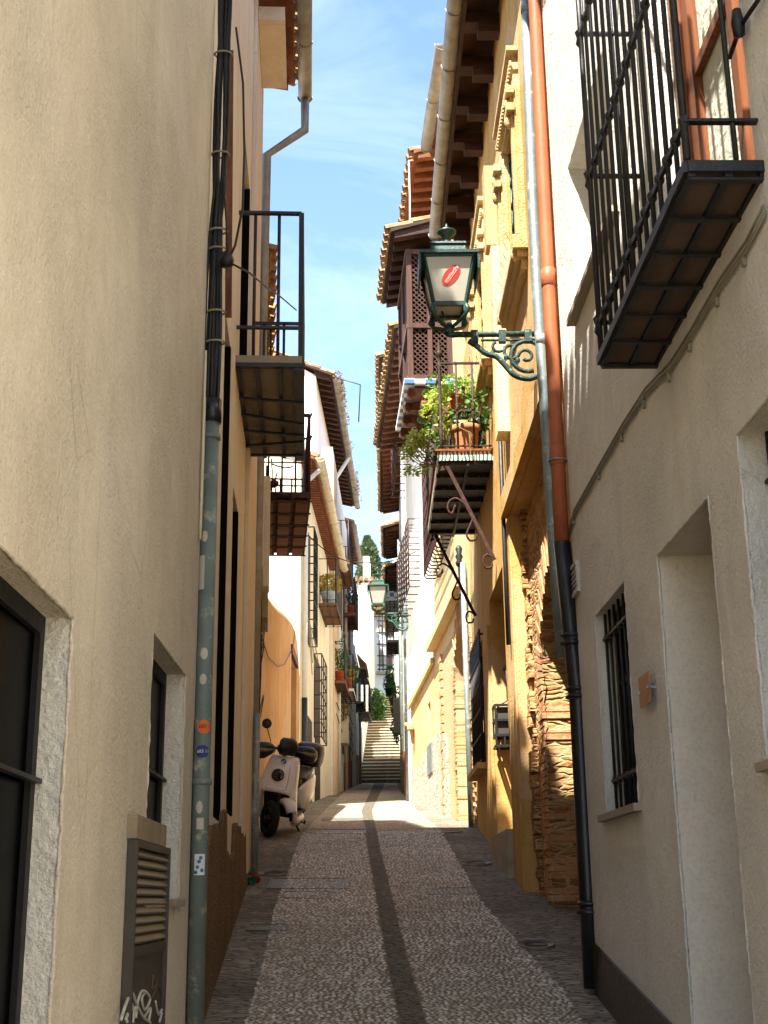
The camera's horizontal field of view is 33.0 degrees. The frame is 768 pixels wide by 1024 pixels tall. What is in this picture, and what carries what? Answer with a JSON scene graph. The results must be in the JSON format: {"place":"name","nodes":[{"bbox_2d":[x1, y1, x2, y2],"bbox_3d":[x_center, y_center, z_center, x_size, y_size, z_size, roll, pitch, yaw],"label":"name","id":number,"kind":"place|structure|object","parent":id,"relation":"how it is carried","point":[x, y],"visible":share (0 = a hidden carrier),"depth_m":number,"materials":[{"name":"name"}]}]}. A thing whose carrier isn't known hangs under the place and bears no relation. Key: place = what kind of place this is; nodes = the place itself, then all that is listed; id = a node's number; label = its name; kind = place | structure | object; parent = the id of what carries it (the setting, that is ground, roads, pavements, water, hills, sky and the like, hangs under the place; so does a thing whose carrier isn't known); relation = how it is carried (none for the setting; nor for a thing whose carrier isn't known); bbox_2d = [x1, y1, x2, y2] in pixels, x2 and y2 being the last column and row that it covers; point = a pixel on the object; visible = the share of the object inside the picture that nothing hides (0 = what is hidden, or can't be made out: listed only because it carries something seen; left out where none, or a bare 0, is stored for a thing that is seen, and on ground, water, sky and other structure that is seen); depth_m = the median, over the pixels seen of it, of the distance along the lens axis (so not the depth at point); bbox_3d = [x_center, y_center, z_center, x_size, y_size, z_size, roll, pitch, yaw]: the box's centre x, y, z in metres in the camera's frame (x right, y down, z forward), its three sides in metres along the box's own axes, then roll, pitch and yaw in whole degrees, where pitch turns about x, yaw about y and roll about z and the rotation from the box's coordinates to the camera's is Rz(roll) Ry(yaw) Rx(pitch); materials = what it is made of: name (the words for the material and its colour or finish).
{"place":"outdoors","nodes":[
{"label":"outdoors","id":0,"kind":"place"},
{"bbox_2d":[263,0,446,576],"label":"sky","id":1,"kind":"structure","parent":0,"point":[372,60],"materials":[{"name":"blue"}]},
{"bbox_2d":[305,783,439,833],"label":"lane paving","id":2,"kind":"structure","parent":0,"point":[393,809],"depth_m":19.19,"materials":[{"name":"grey stone"}]},
{"bbox_2d":[204,783,617,1023],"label":"ground","id":3,"kind":"structure","parent":0,"point":[512,906],"depth_m":8.77,"materials":[{"name":"stone"}]},
{"bbox_2d":[0,0,214,1023],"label":"cream house","id":4,"kind":"structure","parent":3,"relation":"on","point":[105,129],"depth_m":3.34,"materials":[{"name":"paint"}]},
{"bbox_2d":[0,576,45,1023],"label":"window","id":5,"kind":"structure","parent":4,"relation":"in","point":[22,627],"depth_m":2.82,"materials":[{"name":"black wood"}]},
{"bbox_2d":[119,839,170,1023],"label":"meter cabinet","id":6,"kind":"object","parent":4,"relation":"attached to","point":[144,970],"visible":1,"depth_m":3.96,"materials":[{"name":"grey metal"}]},
{"bbox_2d":[146,659,166,822],"bbox_3d":[-0.848,0.928,4.586,0.041,0.855,0.871,0,-17,-1],"label":"window","id":7,"kind":"structure","parent":4,"relation":"in","point":[159,677],"depth_m":4.93,"materials":[{"name":"black wood"}]},
{"bbox_2d":[199,350,206,539],"bbox_3d":[-0.790,-0.297,5.670,0.012,0.876,0.036,-1,-17,0],"label":"cream conduit","id":8,"kind":"object","parent":4,"relation":"attached to","point":[203,447],"visible":1,"depth_m":5.65,"materials":[{"name":"beige plastic"}]},
{"bbox_2d":[185,397,221,1023],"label":"corner downpipe","id":9,"kind":"object","parent":4,"relation":"attached to","point":[197,919],"visible":0.98,"depth_m":5.36,"materials":[{"name":"grey metal"}]},
{"bbox_2d":[205,0,233,408],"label":"cable bundle","id":10,"kind":"object","parent":4,"relation":"attached to","point":[219,259],"visible":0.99,"depth_m":6.04,"materials":[{"name":"black plastic"}]},
{"bbox_2d":[222,27,296,310],"bbox_3d":[-0.648,-1.329,7.529,0.108,1.265,2.950,-1,-17,2],"label":"hanging cable","id":11,"kind":"object","parent":10,"relation":"attached to","point":[243,180],"visible":1,"depth_m":6.10,"materials":[{"name":"black rubber"}]},
{"bbox_2d":[185,0,312,1019],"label":"pale plaster house","id":12,"kind":"structure","parent":3,"relation":"on","point":[263,403],"depth_m":9.48,"materials":[{"name":"paint"}]},
{"bbox_2d":[248,873,261,884],"bbox_3d":[-1.087,2.985,10.510,0.142,0.122,0.243,-7,-18,19],"label":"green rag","id":13,"kind":"object","parent":3,"relation":"on","point":[252,880],"visible":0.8,"depth_m":10.47,"materials":[{"name":"green fabric"}]},
{"bbox_2d":[258,870,288,876],"bbox_3d":[-0.945,3.089,11.058,0.266,0.065,0.267,-1,-17,0],"label":"manhole cover","id":14,"kind":"object","parent":3,"relation":"on","point":[272,873],"visible":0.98,"depth_m":11.04,"materials":[{"name":"metal"}]},
{"bbox_2d":[259,598,299,826],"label":"orange garden wall","id":15,"kind":"structure","parent":3,"relation":"on","point":[280,692],"depth_m":18.59,"materials":[{"name":"paint"}]},
{"bbox_2d":[262,626,296,666],"bbox_3d":[-1.481,1.762,18.836,0.013,1.514,6.217,-1,-17,0],"label":"sagging cable","id":16,"kind":"object","parent":15,"relation":"attached to","point":[288,655],"visible":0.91,"depth_m":19.08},
{"bbox_2d":[291,644,298,668],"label":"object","id":17,"kind":"structure","parent":15,"relation":"in","point":[295,659],"depth_m":21.74,"materials":[{"name":"brown wood"}]},
{"bbox_2d":[261,243,311,631],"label":"balcony house","id":18,"kind":"structure","parent":3,"relation":"on","point":[285,523],"depth_m":13.45,"materials":[{"name":"beige paint"}]},
{"bbox_2d":[250,589,264,877],"bbox_3d":[-1.197,2.199,12.121,0.137,3.188,2.240,1,-17,-5],"label":"downpipe","id":19,"kind":"object","parent":18,"relation":"attached to","point":[255,795],"visible":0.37,"depth_m":10.95,"materials":[{"name":"metal"}]},
{"bbox_2d":[266,458,292,499],"bbox_3d":[-1.089,-0.334,13.207,0.332,0.447,0.100,-1,-17,0],"label":"wire clutter","id":20,"kind":"object","parent":18,"relation":"attached to","point":[274,483],"visible":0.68,"depth_m":13.17,"materials":[{"name":"black metal"}]},
{"bbox_2d":[259,719,324,836],"bbox_3d":[-1.067,2.970,14.611,0.665,1.241,1.619,7,-6,13],"label":"scooter","id":21,"kind":"object","parent":3,"relation":"on","point":[284,792],"visible":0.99,"depth_m":14.14,"materials":[{"name":"beige paint"}]},
{"bbox_2d":[265,451,347,802],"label":"white gabled house","id":22,"kind":"structure","parent":3,"relation":"on","point":[294,596],"depth_m":25.81,"materials":[{"name":"paint"}]},
{"bbox_2d":[307,716,311,802],"bbox_3d":[-1.434,4.847,24.924,0.019,1.725,1.029,-1,-17,1],"label":"door","id":23,"kind":"structure","parent":22,"relation":"in","point":[309,727],"depth_m":24.96,"materials":[{"name":"brown wood"}]},
{"bbox_2d":[306,618,317,670],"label":"splayed wires","id":24,"kind":"object","parent":22,"relation":"attached to","point":[310,632],"visible":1,"depth_m":24.23,"materials":[{"name":"beige plastic"}]},
{"bbox_2d":[308,526,317,647],"bbox_3d":[-1.413,1.472,25.377,0.171,2.220,0.908,-1,-17,1],"label":"window","id":25,"kind":"structure","parent":22,"relation":"in","point":[315,547],"depth_m":25.32,"materials":[{"name":"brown wood"}]},
{"bbox_2d":[315,739,319,800],"bbox_3d":[-1.382,5.460,26.970,0.019,1.325,1.314,-1,-17,1],"label":"door","id":26,"kind":"structure","parent":22,"relation":"in","point":[317,770],"depth_m":26.78,"materials":[{"name":"brown wood"}]},
{"bbox_2d":[314,653,326,745],"bbox_3d":[-1.329,3.965,27.251,0.171,1.720,1.599,-1,-17,1],"label":"window","id":27,"kind":"structure","parent":22,"relation":"in","point":[317,680],"depth_m":27.09,"materials":[{"name":"brown metal"}]},
{"bbox_2d":[319,573,340,602],"bbox_3d":[-1.228,1.719,28.758,0.646,0.765,0.594,-1,-17,0],"label":"potted plant","id":28,"kind":"object","parent":22,"relation":"on","point":[323,591],"visible":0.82,"depth_m":28.64,"materials":[{"name":"yellow plant"}]},
{"bbox_2d":[273,349,359,508],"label":"tall white house","id":29,"kind":"structure","parent":3,"relation":"on","point":[324,405],"depth_m":35.99,"materials":[{"name":"paint"}]},
{"bbox_2d":[335,370,361,500],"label":"gutter weeds","id":30,"kind":"object","parent":29,"relation":"on","point":[342,387],"visible":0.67,"depth_m":35.97,"materials":[{"name":"green plant"}]},
{"bbox_2d":[336,377,360,421],"bbox_3d":[-0.991,-2.977,34.085,0.770,1.317,0.033,-1,-17,0],"label":"line bracket","id":31,"kind":"object","parent":29,"relation":"attached to","point":[359,395],"visible":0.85,"depth_m":34.13,"materials":[{"name":"black metal"}]},
{"bbox_2d":[322,447,358,794],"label":"peach house","id":32,"kind":"structure","parent":3,"relation":"on","point":[341,767],"depth_m":33.80,"materials":[{"name":"white paint"}]},
{"bbox_2d":[335,638,348,679],"bbox_3d":[-1.094,3.669,32.262,0.439,1.110,0.462,-15,-22,38],"label":"potted plant","id":33,"kind":"object","parent":32,"relation":"on","point":[339,674],"visible":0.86,"depth_m":32.17,"materials":[{"name":"green plant"}]},
{"bbox_2d":[337,648,349,675],"bbox_3d":[-1.053,3.953,33.007,0.414,0.993,0.486,-1,-17,0],"label":"potted plant","id":34,"kind":"object","parent":32,"relation":"on","point":[343,664],"visible":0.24,"depth_m":33.00,"materials":[{"name":"green plant"}]},
{"bbox_2d":[341,698,349,734],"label":"dry creeper","id":35,"kind":"object","parent":32,"relation":"attached to","point":[343,706],"visible":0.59,"depth_m":34.41,"materials":[{"name":"brown plant"}]},
{"bbox_2d":[336,653,354,760],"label":"facade cables","id":36,"kind":"object","parent":32,"relation":"attached to","point":[350,719],"visible":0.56,"depth_m":39.10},
{"bbox_2d":[342,666,356,687],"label":"potted plant","id":37,"kind":"object","parent":32,"relation":"on","point":[350,680],"visible":0.33,"depth_m":33.97,"materials":[{"name":"orange plant"}]},
{"bbox_2d":[348,734,350,760],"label":"window","id":38,"kind":"structure","parent":32,"relation":"in","point":[349,749],"depth_m":39.61,"materials":[{"name":"brown wood"}]},
{"bbox_2d":[341,665,358,683],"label":"potted plant","id":39,"kind":"object","parent":32,"relation":"on","point":[356,679],"visible":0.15,"depth_m":35.15,"materials":[{"name":"green plant"}]},
{"bbox_2d":[345,587,357,612],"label":"potted plant","id":40,"kind":"object","parent":32,"relation":"on","point":[349,606],"visible":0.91,"depth_m":37.86,"materials":[{"name":"green plant"}]},
{"bbox_2d":[347,577,358,607],"bbox_3d":[-0.997,2.532,38.977,0.527,1.529,0.761,-1,-17,0],"label":"potted plant","id":41,"kind":"object","parent":32,"relation":"on","point":[353,592],"visible":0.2,"depth_m":38.93,"materials":[{"name":"green plant"}]},
{"bbox_2d":[355,662,360,683],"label":"potted plant","id":42,"kind":"object","parent":32,"relation":"attached to","point":[359,671],"visible":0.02,"depth_m":36.63,"materials":[{"name":"green plant"}]},
{"bbox_2d":[344,517,362,602],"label":"brown eave house","id":43,"kind":"structure","parent":3,"relation":"on","point":[357,556],"depth_m":46.87,"materials":[{"name":"white paint"}]},
{"bbox_2d":[354,645,371,785],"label":"canopied house","id":44,"kind":"structure","parent":3,"relation":"on","point":[362,714],"depth_m":47.46,"materials":[{"name":"white paint"}]},
{"bbox_2d":[357,720,358,754],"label":"door","id":45,"kind":"structure","parent":44,"relation":"in","point":[357,720],"depth_m":46.91,"materials":[{"name":"brown paint"}]},
{"bbox_2d":[362,698,400,782],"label":"stone stairs","id":46,"kind":"structure","parent":3,"relation":"on","point":[384,773],"depth_m":52.75,"materials":[{"name":"grey stone"}]},
{"bbox_2d":[354,576,382,695],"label":"pale hip roof house","id":47,"kind":"structure","parent":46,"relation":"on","point":[371,646],"depth_m":60.76,"materials":[{"name":"white paint"}]},
{"bbox_2d":[368,687,387,720],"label":"bush","id":48,"kind":"object","parent":46,"relation":"on","point":[379,703],"visible":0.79,"depth_m":58.25,"materials":[{"name":"green plant"}]},
{"bbox_2d":[362,697,399,779],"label":"stair treads","id":49,"kind":"object","parent":46,"relation":"on","point":[381,749],"visible":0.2,"depth_m":52.74,"materials":[{"name":"stone"}]},
{"bbox_2d":[385,712,392,782],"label":"stair channel","id":50,"kind":"object","parent":46,"relation":"on","point":[387,773],"visible":0.52,"depth_m":52.30,"materials":[{"name":"stone"}]},
{"bbox_2d":[380,519,400,780],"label":"stairfoot house","id":51,"kind":"structure","parent":3,"relation":"on","point":[389,534],"depth_m":41.51,"materials":[{"name":"white paint"}]},
{"bbox_2d":[383,673,395,695],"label":"potted plant","id":52,"kind":"object","parent":51,"relation":"on","point":[388,690],"visible":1,"depth_m":42.67,"materials":[{"name":"green plant"}]},
{"bbox_2d":[385,665,399,743],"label":"climbing vine","id":53,"kind":"object","parent":51,"relation":"attached to","point":[394,692],"visible":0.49,"depth_m":48.47,"materials":[{"name":"green plant"}]},
{"bbox_2d":[375,351,411,802],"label":"long eave house","id":54,"kind":"structure","parent":3,"relation":"on","point":[386,503],"depth_m":32.11,"materials":[{"name":"white paint"}]},
{"bbox_2d":[367,571,407,630],"bbox_3d":[0.083,1.799,25.788,0.834,1.300,0.432,-1,-17,0],"label":"street lamp","id":55,"kind":"object","parent":54,"relation":"attached to","point":[378,588],"visible":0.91,"depth_m":25.69,"materials":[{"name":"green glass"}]},
{"bbox_2d":[362,783,425,1023],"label":"drainage channel","id":56,"kind":"object","parent":3,"relation":"on","point":[408,1002],"visible":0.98,"depth_m":8.24,"materials":[{"name":"stone"}]},
{"bbox_2d":[321,817,367,819],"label":"utility cover","id":57,"kind":"object","parent":56,"relation":"on","point":[342,818],"visible":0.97,"depth_m":17.22,"materials":[{"name":"stone"}]},
{"bbox_2d":[244,830,586,1023],"bbox_3d":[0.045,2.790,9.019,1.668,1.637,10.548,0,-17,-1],"label":"pebble stones","id":58,"kind":"object","parent":3,"relation":"on","point":[345,840],"visible":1,"depth_m":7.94,"materials":[{"name":"grey stone"}]},
{"bbox_2d":[245,924,288,930],"bbox_3d":[-0.765,2.736,8.518,0.293,0.054,0.237,-1,-17,0],"label":"utility cover","id":59,"kind":"object","parent":58,"relation":"on","point":[258,927],"visible":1,"depth_m":8.53,"materials":[{"name":"metal"}]},
{"bbox_2d":[280,891,330,898],"bbox_3d":[-0.598,2.921,9.868,0.371,0.076,0.379,-1,-17,0],"label":"utility cover","id":60,"kind":"object","parent":58,"relation":"on","point":[310,896],"visible":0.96,"depth_m":9.87,"materials":[{"name":"stone"}]},
{"bbox_2d":[265,878,346,888],"bbox_3d":[-0.616,3.003,10.456,0.649,0.114,0.622,-1,-17,0],"label":"utility cover","id":61,"kind":"object","parent":58,"relation":"on","point":[275,883],"visible":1,"depth_m":10.45,"materials":[{"name":"metal"}]},
{"bbox_2d":[305,829,365,833],"bbox_3d":[-0.523,3.541,14.337,0.766,0.107,0.445,-4,-17,12],"label":"utility cover","id":62,"kind":"object","parent":58,"relation":"on","point":[342,831],"visible":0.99,"depth_m":14.38,"materials":[{"name":"metal"}]},
{"bbox_2d":[426,886,475,894],"bbox_3d":[0.514,2.922,9.977,0.381,0.077,0.384,-1,-17,0],"label":"utility cover","id":63,"kind":"object","parent":58,"relation":"on","point":[453,889],"visible":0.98,"depth_m":9.96,"materials":[{"name":"stone"}]},
{"bbox_2d":[373,43,477,827],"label":"pebbledash house","id":64,"kind":"structure","parent":3,"relation":"on","point":[439,727],"depth_m":18.54,"materials":[{"name":"paint"}]},
{"bbox_2d":[308,535,415,562],"bbox_3d":[0.064,0.515,23.893,3.576,0.835,0.807,-17,-23,42],"label":"overhead cable","id":65,"kind":"object","parent":64,"relation":"attached to","point":[357,562],"visible":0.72,"depth_m":24.76,"materials":[{"name":"black rubber"}]},
{"bbox_2d":[397,518,420,622],"bbox_3d":[0.504,1.117,23.711,0.512,1.227,2.952,-1,-17,0],"label":"window","id":66,"kind":"structure","parent":64,"relation":"in","point":[404,592],"depth_m":23.34,"materials":[{"name":"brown wood"}]},
{"bbox_2d":[408,160,413,362],"bbox_3d":[0.398,-3.568,18.242,0.058,3.309,0.280,-5,-17,14],"label":"white hanging wire","id":67,"kind":"object","parent":64,"relation":"hanging from","point":[409,192],"visible":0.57,"depth_m":18.45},
{"bbox_2d":[427,742,432,775],"bbox_3d":[0.712,3.853,20.187,0.016,0.443,0.796,0,-17,-3],"label":"metal meter door","id":68,"kind":"structure","parent":64,"relation":"in","point":[429,749],"depth_m":20.13,"materials":[{"name":"grey metal"}]},
{"bbox_2d":[421,437,452,578],"bbox_3d":[0.814,-0.234,18.552,0.296,1.771,2.824,0,-17,-3],"label":"window","id":69,"kind":"structure","parent":64,"relation":"in","point":[428,546],"depth_m":19.24,"materials":[{"name":"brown wood"}]},
{"bbox_2d":[443,830,462,832],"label":"utility cover","id":70,"kind":"object","parent":3,"relation":"on","point":[452,831],"visible":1,"depth_m":14.17,"materials":[{"name":"metal"}]},
{"bbox_2d":[459,860,491,865],"bbox_3d":[0.817,3.135,11.554,0.299,0.070,0.299,-1,-17,0],"label":"manhole cover","id":71,"kind":"object","parent":3,"relation":"on","point":[475,863],"visible":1,"depth_m":11.52,"materials":[{"name":"metal"}]},
{"bbox_2d":[426,0,578,906],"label":"ochre palace","id":72,"kind":"structure","parent":3,"relation":"on","point":[490,505],"depth_m":10.91,"materials":[{"name":"yellow paint"}]},
{"bbox_2d":[399,427,435,476],"bbox_3d":[0.388,-0.599,12.672,0.502,0.537,0.265,-8,-18,23],"label":"hanging plant","id":73,"kind":"object","parent":72,"relation":"on","point":[412,451],"visible":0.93,"depth_m":12.68,"materials":[{"name":"green plant"}]},
{"bbox_2d":[418,384,453,447],"bbox_3d":[0.503,-0.911,12.577,0.349,0.741,0.308,-1,-17,0],"label":"climbing plant","id":74,"kind":"object","parent":72,"relation":"attached to","point":[446,395],"visible":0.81,"depth_m":12.58,"materials":[{"name":"green plant"}]},
{"bbox_2d":[433,438,453,451],"bbox_3d":[0.724,-0.530,13.428,0.432,0.615,0.452,-1,-17,0],"label":"terracotta pot","id":75,"kind":"object","parent":72,"relation":"on","point":[447,444],"visible":0.06,"depth_m":13.42,"materials":[{"name":"brown ceramic"}]},
{"bbox_2d":[417,371,492,464],"bbox_3d":[0.659,-0.913,12.443,0.880,1.086,0.312,-13,-21,36],"label":"ivy","id":76,"kind":"object","parent":72,"relation":"attached to","point":[467,402],"visible":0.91,"depth_m":12.35,"materials":[{"name":"green plant"}]},
{"bbox_2d":[447,409,471,448],"bbox_3d":[0.755,-0.684,12.854,0.240,0.620,0.240,-1,-17,0],"label":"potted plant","id":77,"kind":"object","parent":72,"relation":"on","point":[464,418],"visible":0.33,"depth_m":12.86,"materials":[{"name":"green plant"}]},
{"bbox_2d":[441,372,479,412],"bbox_3d":[0.756,-1.198,12.983,0.425,0.435,0.342,-1,-17,0],"label":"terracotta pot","id":78,"kind":"object","parent":77,"relation":"on","point":[453,396],"visible":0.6,"depth_m":12.94,"materials":[{"name":"green plant"}]},
{"bbox_2d":[448,405,489,448],"bbox_3d":[0.828,-0.743,12.600,0.461,0.545,0.397,-1,-17,0],"label":"clay pot","id":79,"kind":"object","parent":72,"relation":"on","point":[464,435],"visible":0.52,"depth_m":12.50,"materials":[{"name":"orange ceramic"}]},
{"bbox_2d":[417,223,536,381],"bbox_3d":[0.648,-1.369,8.546,0.838,1.209,0.394,-1,-17,0],"label":"street lamp","id":80,"kind":"object","parent":72,"relation":"attached to","point":[448,271],"visible":0.96,"depth_m":8.46,"materials":[{"name":"metal"}]},
{"bbox_2d":[472,414,485,447],"bbox_3d":[0.898,-0.714,12.541,0.181,0.464,0.117,-1,-17,0],"label":"black planter bag","id":81,"kind":"object","parent":72,"relation":"on","point":[483,427],"visible":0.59,"depth_m":12.53,"materials":[{"name":"black plastic"}]},
{"bbox_2d":[480,281,483,347],"bbox_3d":[1.097,-1.944,13.055,0.145,1.400,1.117,-1,-17,0],"label":"window","id":82,"kind":"structure","parent":72,"relation":"in","point":[480,281],"depth_m":13.66,"materials":[{"name":"white wood"}]},
{"bbox_2d":[492,665,509,749],"bbox_3d":[1.176,1.866,12.388,0.282,0.791,0.391,-1,-17,0],"label":"doorway lantern","id":83,"kind":"object","parent":72,"relation":"attached to","point":[500,722],"visible":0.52,"depth_m":12.20,"materials":[{"name":"black metal"}]},
{"bbox_2d":[508,144,514,233],"bbox_3d":[1.115,-2.442,10.177,0.143,1.400,0.917,-1,-17,0],"label":"window","id":84,"kind":"structure","parent":72,"relation":"in","point":[509,155],"depth_m":10.64,"materials":[{"name":"white wood"}]},
{"bbox_2d":[520,0,564,658],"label":"galvanised rain pipe","id":85,"kind":"object","parent":72,"relation":"attached to","point":[534,240],"visible":0.65,"depth_m":8.11,"materials":[{"name":"metal"}]},
{"bbox_2d":[516,940,554,949],"bbox_3d":[0.917,2.617,7.823,0.236,0.060,0.236,-1,-17,0],"label":"manhole cover","id":86,"kind":"object","parent":3,"relation":"on","point":[535,944],"visible":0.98,"depth_m":7.81,"materials":[{"name":"metal"}]},
{"bbox_2d":[542,0,767,1023],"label":"grey plaster house","id":87,"kind":"structure","parent":3,"relation":"on","point":[658,121],"depth_m":5.01,"materials":[{"name":"paint"}]},
{"bbox_2d":[528,0,594,994],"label":"corner rain pipe","id":88,"kind":"object","parent":87,"relation":"attached to","point":[557,461],"visible":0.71,"depth_m":7.33,"materials":[{"name":"orange metal"}]},
{"bbox_2d":[602,593,637,808],"bbox_3d":[1.157,0.889,6.078,0.084,0.983,0.750,0,-17,-1],"label":"window","id":89,"kind":"structure","parent":87,"relation":"in","point":[628,777],"depth_m":6.21,"materials":[{"name":"black metal"}]},
{"bbox_2d":[568,204,766,538],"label":"clipped cables","id":90,"kind":"object","parent":87,"relation":"attached to","point":[649,387],"visible":0.92,"depth_m":4.72,"materials":[{"name":"beige plastic"}]},
{"bbox_2d":[666,0,754,163],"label":"french window","id":91,"kind":"structure","parent":87,"relation":"in","point":[699,26],"depth_m":5.02,"materials":[{"name":"brown wood"}]},
{"bbox_2d":[728,0,760,58],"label":"cable connector","id":92,"kind":"object","parent":87,"relation":"attached to","point":[738,21],"visible":0.98,"depth_m":3.97,"materials":[{"name":"black plastic"}]},
{"bbox_2d":[764,431,767,483],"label":"window","id":93,"kind":"structure","parent":87,"relation":"in","point":[766,432],"depth_m":4.09,"materials":[{"name":"brown wood"}]},
{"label":"hillside","id":94,"kind":"structure","parent":0,"visible":0},
{"bbox_2d":[358,556,370,761],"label":"stepped garden wall","id":95,"kind":"structure","parent":94,"relation":"on","point":[363,649],"depth_m":58.45,"materials":[{"name":"white paint"}]},
{"bbox_2d":[354,534,382,580],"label":"cypress tree","id":96,"kind":"object","parent":94,"relation":"on","point":[368,546],"visible":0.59,"depth_m":77.09,"materials":[{"name":"green plant"}]},
{"bbox_2d":[374,607,393,696],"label":"building","id":97,"kind":"structure","parent":94,"relation":"on","point":[382,660],"depth_m":66.63,"materials":[{"name":"white paint"}]},
{"bbox_2d":[380,650,383,666],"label":"window","id":98,"kind":"structure","parent":97,"relation":"in","point":[381,661],"depth_m":66.62,"materials":[{"name":"glass"}]},
{"bbox_2d":[387,656,392,667],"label":"window","id":99,"kind":"structure","parent":97,"relation":"in","point":[388,657],"depth_m":66.58,"materials":[{"name":"brown wood"}]},
{"bbox_2d":[392,513,399,745],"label":"stair side wall","id":100,"kind":"structure","parent":94,"relation":"on","point":[396,658],"depth_m":59.66,"materials":[{"name":"white paint"}]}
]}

